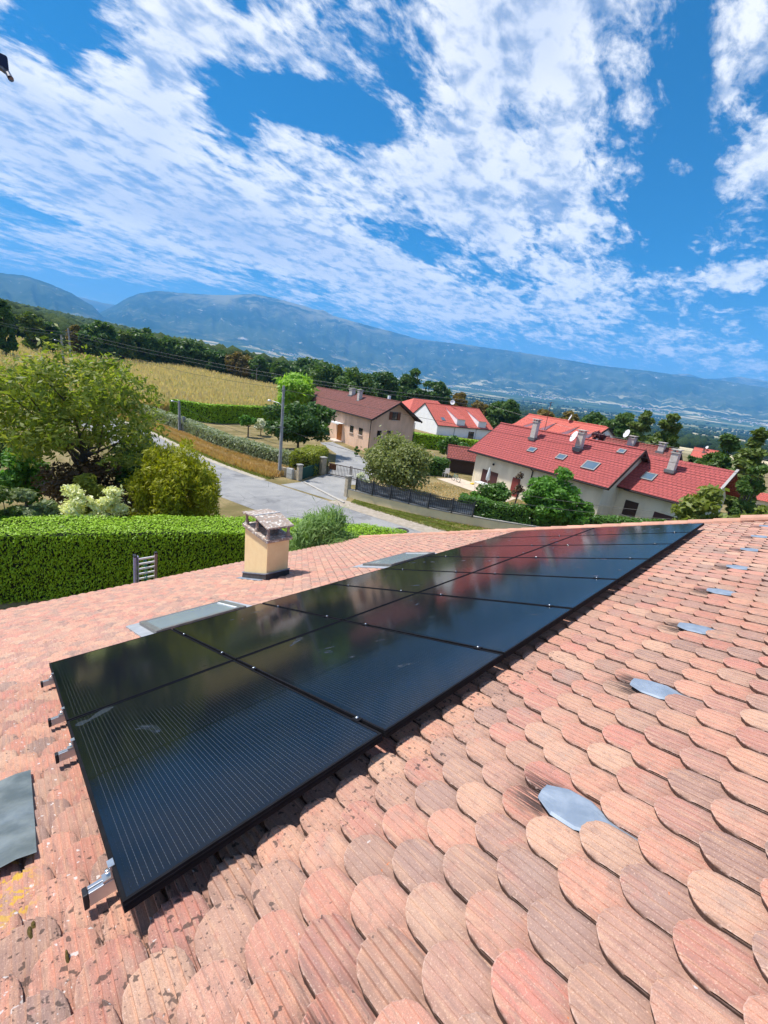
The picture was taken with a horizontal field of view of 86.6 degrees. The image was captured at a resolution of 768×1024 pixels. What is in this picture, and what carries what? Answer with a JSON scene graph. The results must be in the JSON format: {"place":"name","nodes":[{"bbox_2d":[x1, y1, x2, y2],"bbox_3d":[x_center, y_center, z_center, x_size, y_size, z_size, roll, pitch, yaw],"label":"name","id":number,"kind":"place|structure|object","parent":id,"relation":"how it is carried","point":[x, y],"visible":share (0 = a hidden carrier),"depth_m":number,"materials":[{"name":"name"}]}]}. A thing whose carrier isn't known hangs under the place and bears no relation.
{"place":"outdoors","nodes":[
{"label":"outdoors","id":0,"kind":"place"},
{"bbox_2d":[0,273,105,321],"bbox_3d":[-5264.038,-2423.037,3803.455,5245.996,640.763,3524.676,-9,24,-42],"label":"mountain","id":1,"kind":"structure","parent":0,"point":[26,290],"depth_m":5075.18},
{"bbox_2d":[78,297,113,312],"bbox_3d":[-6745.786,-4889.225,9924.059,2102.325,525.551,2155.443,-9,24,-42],"label":"mountain","id":2,"kind":"structure","parent":0,"point":[99,307],"depth_m":9977.64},
{"bbox_2d":[82,422,420,532],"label":"road","id":3,"kind":"structure","parent":0,"point":[248,491],"depth_m":27.43,"materials":[{"name":"asphalt"}]},
{"bbox_2d":[281,442,371,499],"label":"driveway","id":4,"kind":"structure","parent":0,"point":[333,485],"depth_m":34.93,"materials":[{"name":"concrete"}]},
{"bbox_2d":[0,324,767,609],"bbox_3d":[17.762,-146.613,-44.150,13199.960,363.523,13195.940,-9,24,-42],"label":"ground","id":5,"kind":"structure","parent":0,"point":[228,508],"depth_m":58.03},
{"bbox_2d":[0,298,18,355],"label":"field oak","id":6,"kind":"object","parent":5,"relation":"on","point":[10,343],"visible":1,"depth_m":82.78,"materials":[{"name":"green plant"}]},
{"bbox_2d":[0,485,22,517],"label":"sage shrub","id":7,"kind":"object","parent":5,"relation":"on","point":[10,510],"visible":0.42,"depth_m":13.90,"materials":[{"name":"green plant"}]},
{"bbox_2d":[0,446,52,507],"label":"hazel shrub","id":8,"kind":"object","parent":5,"relation":"on","point":[20,474],"visible":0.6,"depth_m":19.43,"materials":[{"name":"green plant"}]},
{"bbox_2d":[15,311,48,349],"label":"field oak","id":9,"kind":"object","parent":5,"relation":"on","point":[28,320],"visible":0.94,"depth_m":106.33,"materials":[{"name":"green plant"}]},
{"bbox_2d":[7,487,62,519],"bbox_3d":[-12.856,0.681,15.020,1.433,3.257,1.642,14,18,21],"label":"sage shrub","id":10,"kind":"object","parent":5,"relation":"on","point":[45,507],"visible":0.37,"depth_m":14.55,"materials":[{"name":"green plant"}]},
{"bbox_2d":[43,321,63,351],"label":"field oak","id":11,"kind":"object","parent":5,"relation":"on","point":[53,328],"visible":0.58,"depth_m":116.71,"materials":[{"name":"green plant"}]},
{"bbox_2d":[48,484,99,519],"bbox_3d":[-11.925,0.567,15.537,1.962,3.390,1.871,-9,24,-42],"label":"variegated shrub","id":12,"kind":"object","parent":5,"relation":"on","point":[75,504],"visible":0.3,"depth_m":15.21,"materials":[{"name":"green plant"}]},
{"bbox_2d":[65,324,84,353],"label":"field oak","id":13,"kind":"object","parent":5,"relation":"on","point":[75,328],"visible":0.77,"depth_m":130.76,"materials":[{"name":"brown plant"}]},
{"bbox_2d":[30,451,140,518],"bbox_3d":[-13.969,-0.927,19.245,4.432,3.548,3.853,21,22,37],"label":"bronze shrub","id":14,"kind":"object","parent":5,"relation":"on","point":[58,480],"visible":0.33,"depth_m":18.64,"materials":[{"name":"brown plant"}]},
{"bbox_2d":[0,323,172,478],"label":"cherry tree","id":15,"kind":"object","parent":5,"relation":"on","point":[95,403],"visible":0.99,"depth_m":17.55,"materials":[{"name":"green plant"}]},
{"bbox_2d":[72,473,105,514],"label":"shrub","id":16,"kind":"object","parent":5,"relation":"on","point":[87,482],"visible":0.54,"depth_m":16.86,"materials":[{"name":"green plant"}]},
{"bbox_2d":[75,319,122,357],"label":"field oak","id":17,"kind":"object","parent":5,"relation":"on","point":[102,333],"visible":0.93,"depth_m":131.18,"materials":[{"name":"green plant"}]},
{"bbox_2d":[84,484,134,518],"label":"variegated shrub","id":18,"kind":"object","parent":5,"relation":"on","point":[109,503],"visible":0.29,"depth_m":16.00,"materials":[{"name":"green plant"}]},
{"bbox_2d":[114,329,137,359],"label":"field oak","id":19,"kind":"object","parent":5,"relation":"on","point":[126,337],"visible":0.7,"depth_m":140.26,"materials":[{"name":"green plant"}]},
{"bbox_2d":[110,448,155,509],"bbox_3d":[-12.902,-1.640,21.640,2.265,3.762,2.698,12,18,13],"label":"dark shrub","id":20,"kind":"object","parent":5,"relation":"on","point":[124,474],"visible":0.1,"depth_m":20.92,"materials":[{"name":"green plant"}]},
{"bbox_2d":[132,551,157,582],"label":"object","id":21,"kind":"object","parent":5,"relation":"on","point":[136,573],"visible":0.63,"depth_m":10.85,"materials":[{"name":"metal"}]},
{"bbox_2d":[127,327,162,361],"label":"field oak","id":22,"kind":"object","parent":5,"relation":"on","point":[145,338],"visible":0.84,"depth_m":149.19,"materials":[{"name":"green plant"}]},
{"bbox_2d":[118,438,221,518],"bbox_3d":[-9.461,-0.870,18.487,4.326,5.122,4.620,-9,24,-42],"label":"golden thuja","id":23,"kind":"object","parent":5,"relation":"on","point":[179,483],"visible":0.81,"depth_m":17.43,"materials":[{"name":"green plant"}]},
{"bbox_2d":[6,299,342,387],"bbox_3d":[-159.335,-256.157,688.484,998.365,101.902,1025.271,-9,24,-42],"label":"forest","id":24,"kind":"object","parent":5,"relation":"on","point":[64,321],"visible":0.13,"depth_m":187.31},
{"bbox_2d":[160,335,209,365],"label":"field oak","id":25,"kind":"object","parent":5,"relation":"on","point":[188,349],"visible":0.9,"depth_m":157.15,"materials":[{"name":"green plant"}]},
{"bbox_2d":[110,414,273,478],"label":"roadside grass","id":26,"kind":"structure","parent":5,"relation":"on","point":[230,465],"depth_m":35.01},
{"bbox_2d":[124,421,265,479],"bbox_3d":[-24.895,-8.376,43.904,41.510,0.001,1.187,21,22,37],"label":"road shoulder","id":27,"kind":"object","parent":5,"relation":"on","point":[220,464],"visible":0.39,"depth_m":34.79},
{"bbox_2d":[0,514,406,604],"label":"clipped thuja hedge","id":28,"kind":"object","parent":5,"relation":"on","point":[44,558],"visible":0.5,"depth_m":13.85,"materials":[{"name":"plant"}]},
{"bbox_2d":[117,413,296,478],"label":"dry grass","id":29,"kind":"structure","parent":5,"relation":"on","point":[250,462],"depth_m":36.73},
{"bbox_2d":[200,349,228,373],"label":"field oak","id":30,"kind":"object","parent":5,"relation":"on","point":[209,356],"visible":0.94,"depth_m":159.85,"materials":[{"name":"green plant"}]},
{"bbox_2d":[138,405,296,470],"bbox_3d":[-20.251,-8.955,45.171,35.324,1.869,3.141,21,22,37],"label":"silver hedge","id":31,"kind":"object","parent":5,"relation":"on","point":[247,446],"visible":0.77,"depth_m":39.95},
{"bbox_2d":[169,399,287,423],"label":"dark clipped hedge","id":32,"kind":"object","parent":5,"relation":"on","point":[217,413],"visible":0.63,"depth_m":57.48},
{"bbox_2d":[224,351,251,377],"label":"field oak","id":33,"kind":"object","parent":5,"relation":"on","point":[237,359],"visible":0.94,"depth_m":157.56,"materials":[{"name":"brown plant"}]},
{"bbox_2d":[246,355,271,382],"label":"field oak","id":34,"kind":"object","parent":5,"relation":"on","point":[261,364],"visible":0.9,"depth_m":157.80,"materials":[{"name":"green plant"}]},
{"bbox_2d":[267,385,285,473],"bbox_3d":[-8.671,-6.308,32.393,1.461,7.339,0.423,9,17,4],"label":"lamp post","id":35,"kind":"object","parent":5,"relation":"on","point":[283,390],"visible":0.97,"depth_m":32.22,"materials":[{"name":"metal"}]},
{"bbox_2d":[288,390,767,477],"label":"power line","id":36,"kind":"object","parent":35,"relation":"attached to","point":[533,438],"visible":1,"depth_m":28.47,"materials":[{"name":"grey"}]},
{"bbox_2d":[270,360,296,383],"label":"field oak","id":37,"kind":"object","parent":5,"relation":"on","point":[283,367],"visible":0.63,"depth_m":155.20,"materials":[{"name":"green plant"}]},
{"bbox_2d":[272,372,319,406],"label":"ball willow","id":38,"kind":"object","parent":5,"relation":"on","point":[295,382],"visible":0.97,"depth_m":61.99,"materials":[{"name":"green plant"}]},
{"bbox_2d":[261,401,336,452],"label":"apple tree","id":39,"kind":"object","parent":5,"relation":"on","point":[312,420],"visible":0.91,"depth_m":41.67,"materials":[{"name":"green plant"}]},
{"bbox_2d":[291,357,320,385],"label":"field oak","id":40,"kind":"object","parent":5,"relation":"on","point":[304,365],"visible":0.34,"depth_m":182.47,"materials":[{"name":"green plant"}]},
{"bbox_2d":[288,444,328,475],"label":"gate hedge","id":41,"kind":"object","parent":5,"relation":"on","point":[307,455],"visible":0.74,"depth_m":34.84,"materials":[{"name":"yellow plant"}]},
{"bbox_2d":[319,456,327,474],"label":"gate pillar","id":42,"kind":"structure","parent":5,"relation":"on","point":[322,465],"depth_m":35.61,"materials":[{"name":"concrete"}]},
{"bbox_2d":[327,461,374,482],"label":"metal gate","id":43,"kind":"structure","parent":42,"relation":"attached to","point":[332,466],"depth_m":35.31,"materials":[{"name":"grey metal"}]},
{"bbox_2d":[289,496,362,550],"bbox_3d":[-2.183,1.456,15.180,3.643,4.342,3.694,-9,24,-42],"label":"rosemary bush","id":44,"kind":"object","parent":5,"relation":"on","point":[317,529],"visible":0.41,"depth_m":14.51,"materials":[{"name":"green plant"}]},
{"bbox_2d":[307,359,351,390],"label":"garden tree","id":45,"kind":"object","parent":5,"relation":"on","point":[321,371],"visible":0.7,"depth_m":136.98,"materials":[{"name":"green plant"}]},
{"bbox_2d":[335,366,377,396],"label":"garden tree","id":46,"kind":"object","parent":5,"relation":"on","point":[355,378],"visible":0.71,"depth_m":109.91,"materials":[{"name":"green plant"}]},
{"bbox_2d":[304,386,422,451],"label":"peach house","id":47,"kind":"structure","parent":5,"relation":"on","point":[353,424],"depth_m":52.39,"materials":[{"name":"paint"}]},
{"bbox_2d":[0,509,767,1023],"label":"tiled house","id":48,"kind":"structure","parent":5,"relation":"on","point":[564,821],"depth_m":1.41,"materials":[{"name":"tile"}]},
{"bbox_2d":[0,53,13,81],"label":"roof aerial","id":49,"kind":"object","parent":48,"relation":"on","point":[4,67],"visible":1,"depth_m":0.48,"materials":[{"name":"metal"}]},
{"bbox_2d":[40,556,446,687],"bbox_3d":[0.272,0.925,6.278,8.571,0.095,0.050,-9,2,-42],"label":"mounting rail","id":50,"kind":"object","parent":48,"relation":"attached to","point":[47,682],"visible":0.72,"depth_m":3.42,"materials":[{"name":"metal"}]},
{"bbox_2d":[49,629,232,722],"bbox_3d":[-2.143,1.298,3.489,1.042,0.036,1.736,-9,2,-42],"label":"solar panel","id":51,"kind":"object","parent":50,"relation":"attached to","point":[92,681],"visible":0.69,"depth_m":3.29,"materials":[{"name":"glass"}]},
{"bbox_2d":[173,603,340,660],"bbox_3d":[-1.368,1.177,4.203,1.042,0.036,1.736,-9,2,-42],"label":"solar panel","id":52,"kind":"object","parent":50,"relation":"attached to","point":[235,635],"visible":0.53,"depth_m":4.03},
{"bbox_2d":[262,584,415,620],"bbox_3d":[-0.593,1.056,4.916,1.042,0.036,1.736,-9,2,-42],"label":"solar panel","id":53,"kind":"object","parent":50,"relation":"attached to","point":[340,602],"visible":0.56,"depth_m":4.77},
{"bbox_2d":[330,569,469,592],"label":"solar panel","id":54,"kind":"object","parent":50,"relation":"attached to","point":[415,581],"visible":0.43,"depth_m":5.50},
{"bbox_2d":[384,556,512,572],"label":"solar panel","id":55,"kind":"object","parent":50,"relation":"attached to","point":[461,564],"visible":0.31,"depth_m":6.22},
{"bbox_2d":[427,545,545,557],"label":"solar panel","id":56,"kind":"object","parent":50,"relation":"attached to","point":[489,551],"visible":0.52,"depth_m":6.96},
{"bbox_2d":[465,536,570,545],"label":"solar panel","id":57,"kind":"object","parent":50,"relation":"attached to","point":[527,541],"visible":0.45,"depth_m":7.68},
{"bbox_2d":[493,528,592,537],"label":"solar panel","id":58,"kind":"object","parent":50,"relation":"attached to","point":[551,532],"visible":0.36,"depth_m":8.41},
{"bbox_2d":[48,535,559,726],"bbox_3d":[0.961,0.851,5.516,8.571,0.095,0.050,-9,2,-42],"label":"mounting rail","id":59,"kind":"object","parent":48,"relation":"attached to","point":[58,718],"visible":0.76,"depth_m":2.66,"materials":[{"name":"metal"}]},
{"bbox_2d":[54,526,614,763],"bbox_3d":[1.369,0.807,5.065,8.571,0.095,0.050,-9,2,-42],"label":"mounting rail","id":60,"kind":"object","parent":48,"relation":"attached to","point":[66,753],"visible":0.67,"depth_m":2.21,"materials":[{"name":"metal"}]},
{"bbox_2d":[67,660,382,913],"bbox_3d":[-0.968,1.171,2.192,1.042,0.036,1.736,-9,2,-42],"label":"solar panel","id":61,"kind":"object","parent":60,"relation":"attached to","point":[181,777],"visible":1,"depth_m":1.85,"materials":[{"name":"glass"}]},
{"bbox_2d":[237,620,503,737],"bbox_3d":[-0.193,1.050,2.905,1.042,0.036,1.736,-9,2,-42],"label":"solar panel","id":62,"kind":"object","parent":60,"relation":"attached to","point":[386,683],"visible":0.86,"depth_m":2.64,"materials":[{"name":"glass"}]},
{"bbox_2d":[344,593,572,657],"bbox_3d":[0.582,0.929,3.618,1.042,0.036,1.736,-9,2,-42],"label":"solar panel","id":63,"kind":"object","parent":60,"relation":"attached to","point":[506,629],"visible":0.8,"depth_m":3.40,"materials":[{"name":"glass"}]},
{"bbox_2d":[419,573,617,611],"bbox_3d":[1.356,0.808,4.332,1.042,0.036,1.736,-9,2,-42],"label":"solar panel","id":64,"kind":"object","parent":60,"relation":"attached to","point":[574,594],"visible":0.87,"depth_m":4.15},
{"bbox_2d":[473,557,648,582],"bbox_3d":[2.131,0.687,5.045,1.042,0.036,1.736,-9,2,-42],"label":"solar panel","id":65,"kind":"object","parent":60,"relation":"attached to","point":[618,569],"visible":0.74,"depth_m":4.89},
{"bbox_2d":[517,544,671,561],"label":"solar panel","id":66,"kind":"object","parent":60,"relation":"attached to","point":[650,552],"visible":0.82,"depth_m":5.63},
{"bbox_2d":[550,532,689,545],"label":"solar panel","id":67,"kind":"object","parent":60,"relation":"attached to","point":[673,539],"visible":0.81,"depth_m":6.35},
{"bbox_2d":[574,523,703,535],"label":"solar panel","id":68,"kind":"object","parent":60,"relation":"attached to","point":[691,528],"visible":0.81,"depth_m":7.08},
{"bbox_2d":[81,523,690,910],"bbox_3d":[2.173,0.720,4.178,8.571,0.095,0.050,-9,2,-42],"label":"mounting rail","id":69,"kind":"object","parent":48,"relation":"attached to","point":[104,886],"visible":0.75,"depth_m":1.32,"materials":[{"name":"metal"}]},
{"bbox_2d":[328,499,444,531],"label":"gravel verge","id":70,"kind":"structure","parent":5,"relation":"on","point":[390,518],"depth_m":26.44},
{"bbox_2d":[372,371,401,399],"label":"garden tree","id":71,"kind":"object","parent":5,"relation":"on","point":[384,381],"visible":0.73,"depth_m":122.68,"materials":[{"name":"green plant"}]},
{"bbox_2d":[357,425,436,491],"bbox_3d":[1.295,-3.783,31.775,6.566,5.326,6.046,-9,24,-42],"label":"olive bush","id":72,"kind":"object","parent":5,"relation":"on","point":[387,457],"visible":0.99,"depth_m":30.57,"materials":[{"name":"green plant"}]},
{"bbox_2d":[395,368,423,400],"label":"tall conifer","id":73,"kind":"object","parent":5,"relation":"on","point":[408,383],"visible":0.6,"depth_m":119.86,"materials":[{"name":"green plant"}]},
{"bbox_2d":[351,499,487,530],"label":"verge grass","id":74,"kind":"structure","parent":5,"relation":"on","point":[415,517],"depth_m":26.95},
{"bbox_2d":[402,398,439,412],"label":"white house","id":75,"kind":"structure","parent":5,"relation":"on","point":[413,405],"depth_m":105.32,"materials":[{"name":"red tile"}]},
{"bbox_2d":[421,456,450,476],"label":"bush","id":76,"kind":"object","parent":5,"relation":"on","point":[439,465],"visible":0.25,"depth_m":41.44,"materials":[{"name":"green plant"}]},
{"bbox_2d":[420,380,452,404],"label":"garden tree","id":77,"kind":"object","parent":5,"relation":"on","point":[440,390],"visible":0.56,"depth_m":121.98,"materials":[{"name":"green plant"}]},
{"bbox_2d":[347,488,540,528],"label":"wall","id":78,"kind":"structure","parent":5,"relation":"on","point":[483,522],"depth_m":27.54,"materials":[{"name":"concrete"}]},
{"bbox_2d":[355,477,475,516],"bbox_3d":[1.893,-1.059,27.911,8.607,1.060,0.400,13,18,18],"label":"fence","id":79,"kind":"object","parent":78,"relation":"on","point":[413,497],"visible":1,"depth_m":27.74,"materials":[{"name":"grey metal"}]},
{"bbox_2d":[457,494,666,526],"bbox_3d":[15.399,1.020,27.872,21.549,1.952,2.653,7,17,-3],"label":"ivy hedge","id":80,"kind":"object","parent":78,"relation":"on","point":[513,512],"visible":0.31,"depth_m":26.89,"materials":[{"name":"green plant"}]},
{"bbox_2d":[412,432,478,449],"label":"white house hedge","id":81,"kind":"object","parent":5,"relation":"on","point":[428,441],"visible":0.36,"depth_m":60.13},
{"bbox_2d":[414,400,492,439],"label":"white house","id":82,"kind":"structure","parent":5,"relation":"on","point":[470,418],"depth_m":94.24,"materials":[{"name":"red tile"}]},
{"bbox_2d":[437,435,469,454],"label":"laurel bush","id":83,"kind":"object","parent":5,"relation":"on","point":[442,444],"visible":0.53,"depth_m":50.68,"materials":[{"name":"green plant"}]},
{"bbox_2d":[449,392,467,406],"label":"garden tree","id":84,"kind":"object","parent":5,"relation":"on","point":[457,397],"visible":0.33,"depth_m":119.77,"materials":[{"name":"brown plant"}]},
{"bbox_2d":[446,444,476,474],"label":"garden shed","id":85,"kind":"structure","parent":5,"relation":"on","point":[462,459],"depth_m":44.62,"materials":[{"name":"brown wood"}]},
{"bbox_2d":[476,482,511,501],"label":"mound shrub","id":86,"kind":"object","parent":5,"relation":"on","point":[499,492],"visible":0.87,"depth_m":30.42,"materials":[{"name":"green plant"}]},
{"bbox_2d":[486,399,521,428],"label":"garden tree","id":87,"kind":"object","parent":5,"relation":"on","point":[512,406],"visible":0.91,"depth_m":112.39,"materials":[{"name":"green plant"}]},
{"bbox_2d":[520,466,582,524],"bbox_3d":[10.937,-0.666,26.747,3.784,4.835,3.838,-9,24,-42],"label":"maple tree","id":88,"kind":"object","parent":5,"relation":"on","point":[550,488],"visible":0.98,"depth_m":25.68,"materials":[{"name":"green plant"}]},
{"bbox_2d":[514,414,616,439],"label":"dormer house","id":89,"kind":"structure","parent":5,"relation":"on","point":[568,429],"depth_m":56.93,"materials":[{"name":"red tile"}]},
{"bbox_2d":[568,499,594,524],"bbox_3d":[12.454,0.570,26.353,1.731,3.015,1.799,-9,24,-42],"label":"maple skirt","id":90,"kind":"object","parent":5,"relation":"on","point":[580,518],"visible":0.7,"depth_m":25.74,"materials":[{"name":"green plant"}]},
{"bbox_2d":[578,411,607,426],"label":"garden tree","id":91,"kind":"object","parent":5,"relation":"on","point":[596,418],"visible":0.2,"depth_m":82.62,"materials":[{"name":"green plant"}]},
{"bbox_2d":[423,387,767,460],"bbox_3d":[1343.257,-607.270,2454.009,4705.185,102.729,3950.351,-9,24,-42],"label":"distant woods","id":92,"kind":"object","parent":5,"relation":"on","point":[688,438],"visible":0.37,"depth_m":1546.19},
{"bbox_2d":[467,418,739,520],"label":"cream house","id":93,"kind":"structure","parent":5,"relation":"on","point":[603,478],"depth_m":31.47,"materials":[{"name":"red tile"}]},
{"bbox_2d":[480,468,498,484],"bbox_3d":[9.992,-3.178,38.794,0.050,1.620,2.100,-5,21,-35],"label":"patio door","id":94,"kind":"structure","parent":93,"relation":"in","point":[494,475],"depth_m":38.66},
{"bbox_2d":[619,500,638,517],"bbox_3d":[18.567,-0.205,30.821,0.160,1.240,1.150,-5,21,-35],"label":"window","id":95,"kind":"structure","parent":93,"relation":"in","point":[629,512],"depth_m":30.84,"materials":[{"name":"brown wood"}]},
{"bbox_2d":[605,412,635,439],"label":"garden tree","id":96,"kind":"object","parent":5,"relation":"on","point":[618,423],"visible":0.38,"depth_m":70.25,"materials":[{"name":"green plant"}]},
{"bbox_2d":[623,410,655,442],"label":"garden tree","id":97,"kind":"object","parent":5,"relation":"on","point":[640,426],"visible":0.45,"depth_m":60.98,"materials":[{"name":"green plant"}]},
{"bbox_2d":[604,430,682,460],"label":"roof","id":98,"kind":"structure","parent":5,"relation":"on","point":[661,450],"depth_m":40.41,"materials":[{"name":"tile"}]},
{"bbox_2d":[645,413,682,448],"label":"oak tree","id":99,"kind":"object","parent":5,"relation":"on","point":[670,427],"visible":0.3,"depth_m":49.97,"materials":[{"name":"green plant"}]},
{"bbox_2d":[670,483,734,520],"bbox_3d":[12.627,1.843,16.935,2.472,6.236,2.471,-9,24,-42],"label":"fig tree","id":100,"kind":"object","parent":5,"relation":"on","point":[704,500],"visible":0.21,"depth_m":16.22,"materials":[{"name":"green plant"}]},
{"bbox_2d":[694,432,742,470],"bbox_3d":[28.925,-2.950,36.037,3.373,8.125,3.522,-9,24,-42],"label":"oak tree","id":101,"kind":"object","parent":5,"relation":"on","point":[729,443],"visible":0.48,"depth_m":34.59,"materials":[{"name":"green plant"}]},
{"bbox_2d":[723,426,767,514],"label":"oak tree","id":102,"kind":"object","parent":5,"relation":"on","point":[753,454],"visible":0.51,"depth_m":30.86,"materials":[{"name":"green plant"}]},
{"bbox_2d":[729,464,767,514],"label":"oak tree","id":103,"kind":"object","parent":5,"relation":"on","point":[747,485],"visible":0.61,"depth_m":26.77,"materials":[{"name":"green plant"}]},
{"bbox_2d":[0,0,767,380],"label":"sky","id":104,"kind":"structure","parent":0,"point":[584,181],"materials":[{"name":"blue"}]},
{"bbox_2d":[100,291,767,423],"bbox_3d":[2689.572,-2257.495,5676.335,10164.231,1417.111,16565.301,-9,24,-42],"label":"mountain range","id":105,"kind":"structure","parent":0,"point":[276,324],"depth_m":7194.58,"materials":[{"name":"blue"}]},
{"bbox_2d":[398,482,524,529],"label":"lawn grass","id":106,"kind":"structure","parent":0,"point":[443,485],"depth_m":35.37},
{"bbox_2d":[438,478,514,501],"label":"patio","id":107,"kind":"structure","parent":0,"point":[463,483],"depth_m":39.53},
{"bbox_2d":[674,374,767,387],"bbox_3d":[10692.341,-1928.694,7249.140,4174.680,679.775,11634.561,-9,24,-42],"label":"distant ridge","id":108,"kind":"structure","parent":0,"point":[751,382],"depth_m":10405.67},
{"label":"field","id":109,"kind":"structure","parent":0,"visible":0},
{"bbox_2d":[0,336,279,413],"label":"maize field","id":110,"kind":"structure","parent":109,"relation":"on","point":[174,383],"depth_m":93.27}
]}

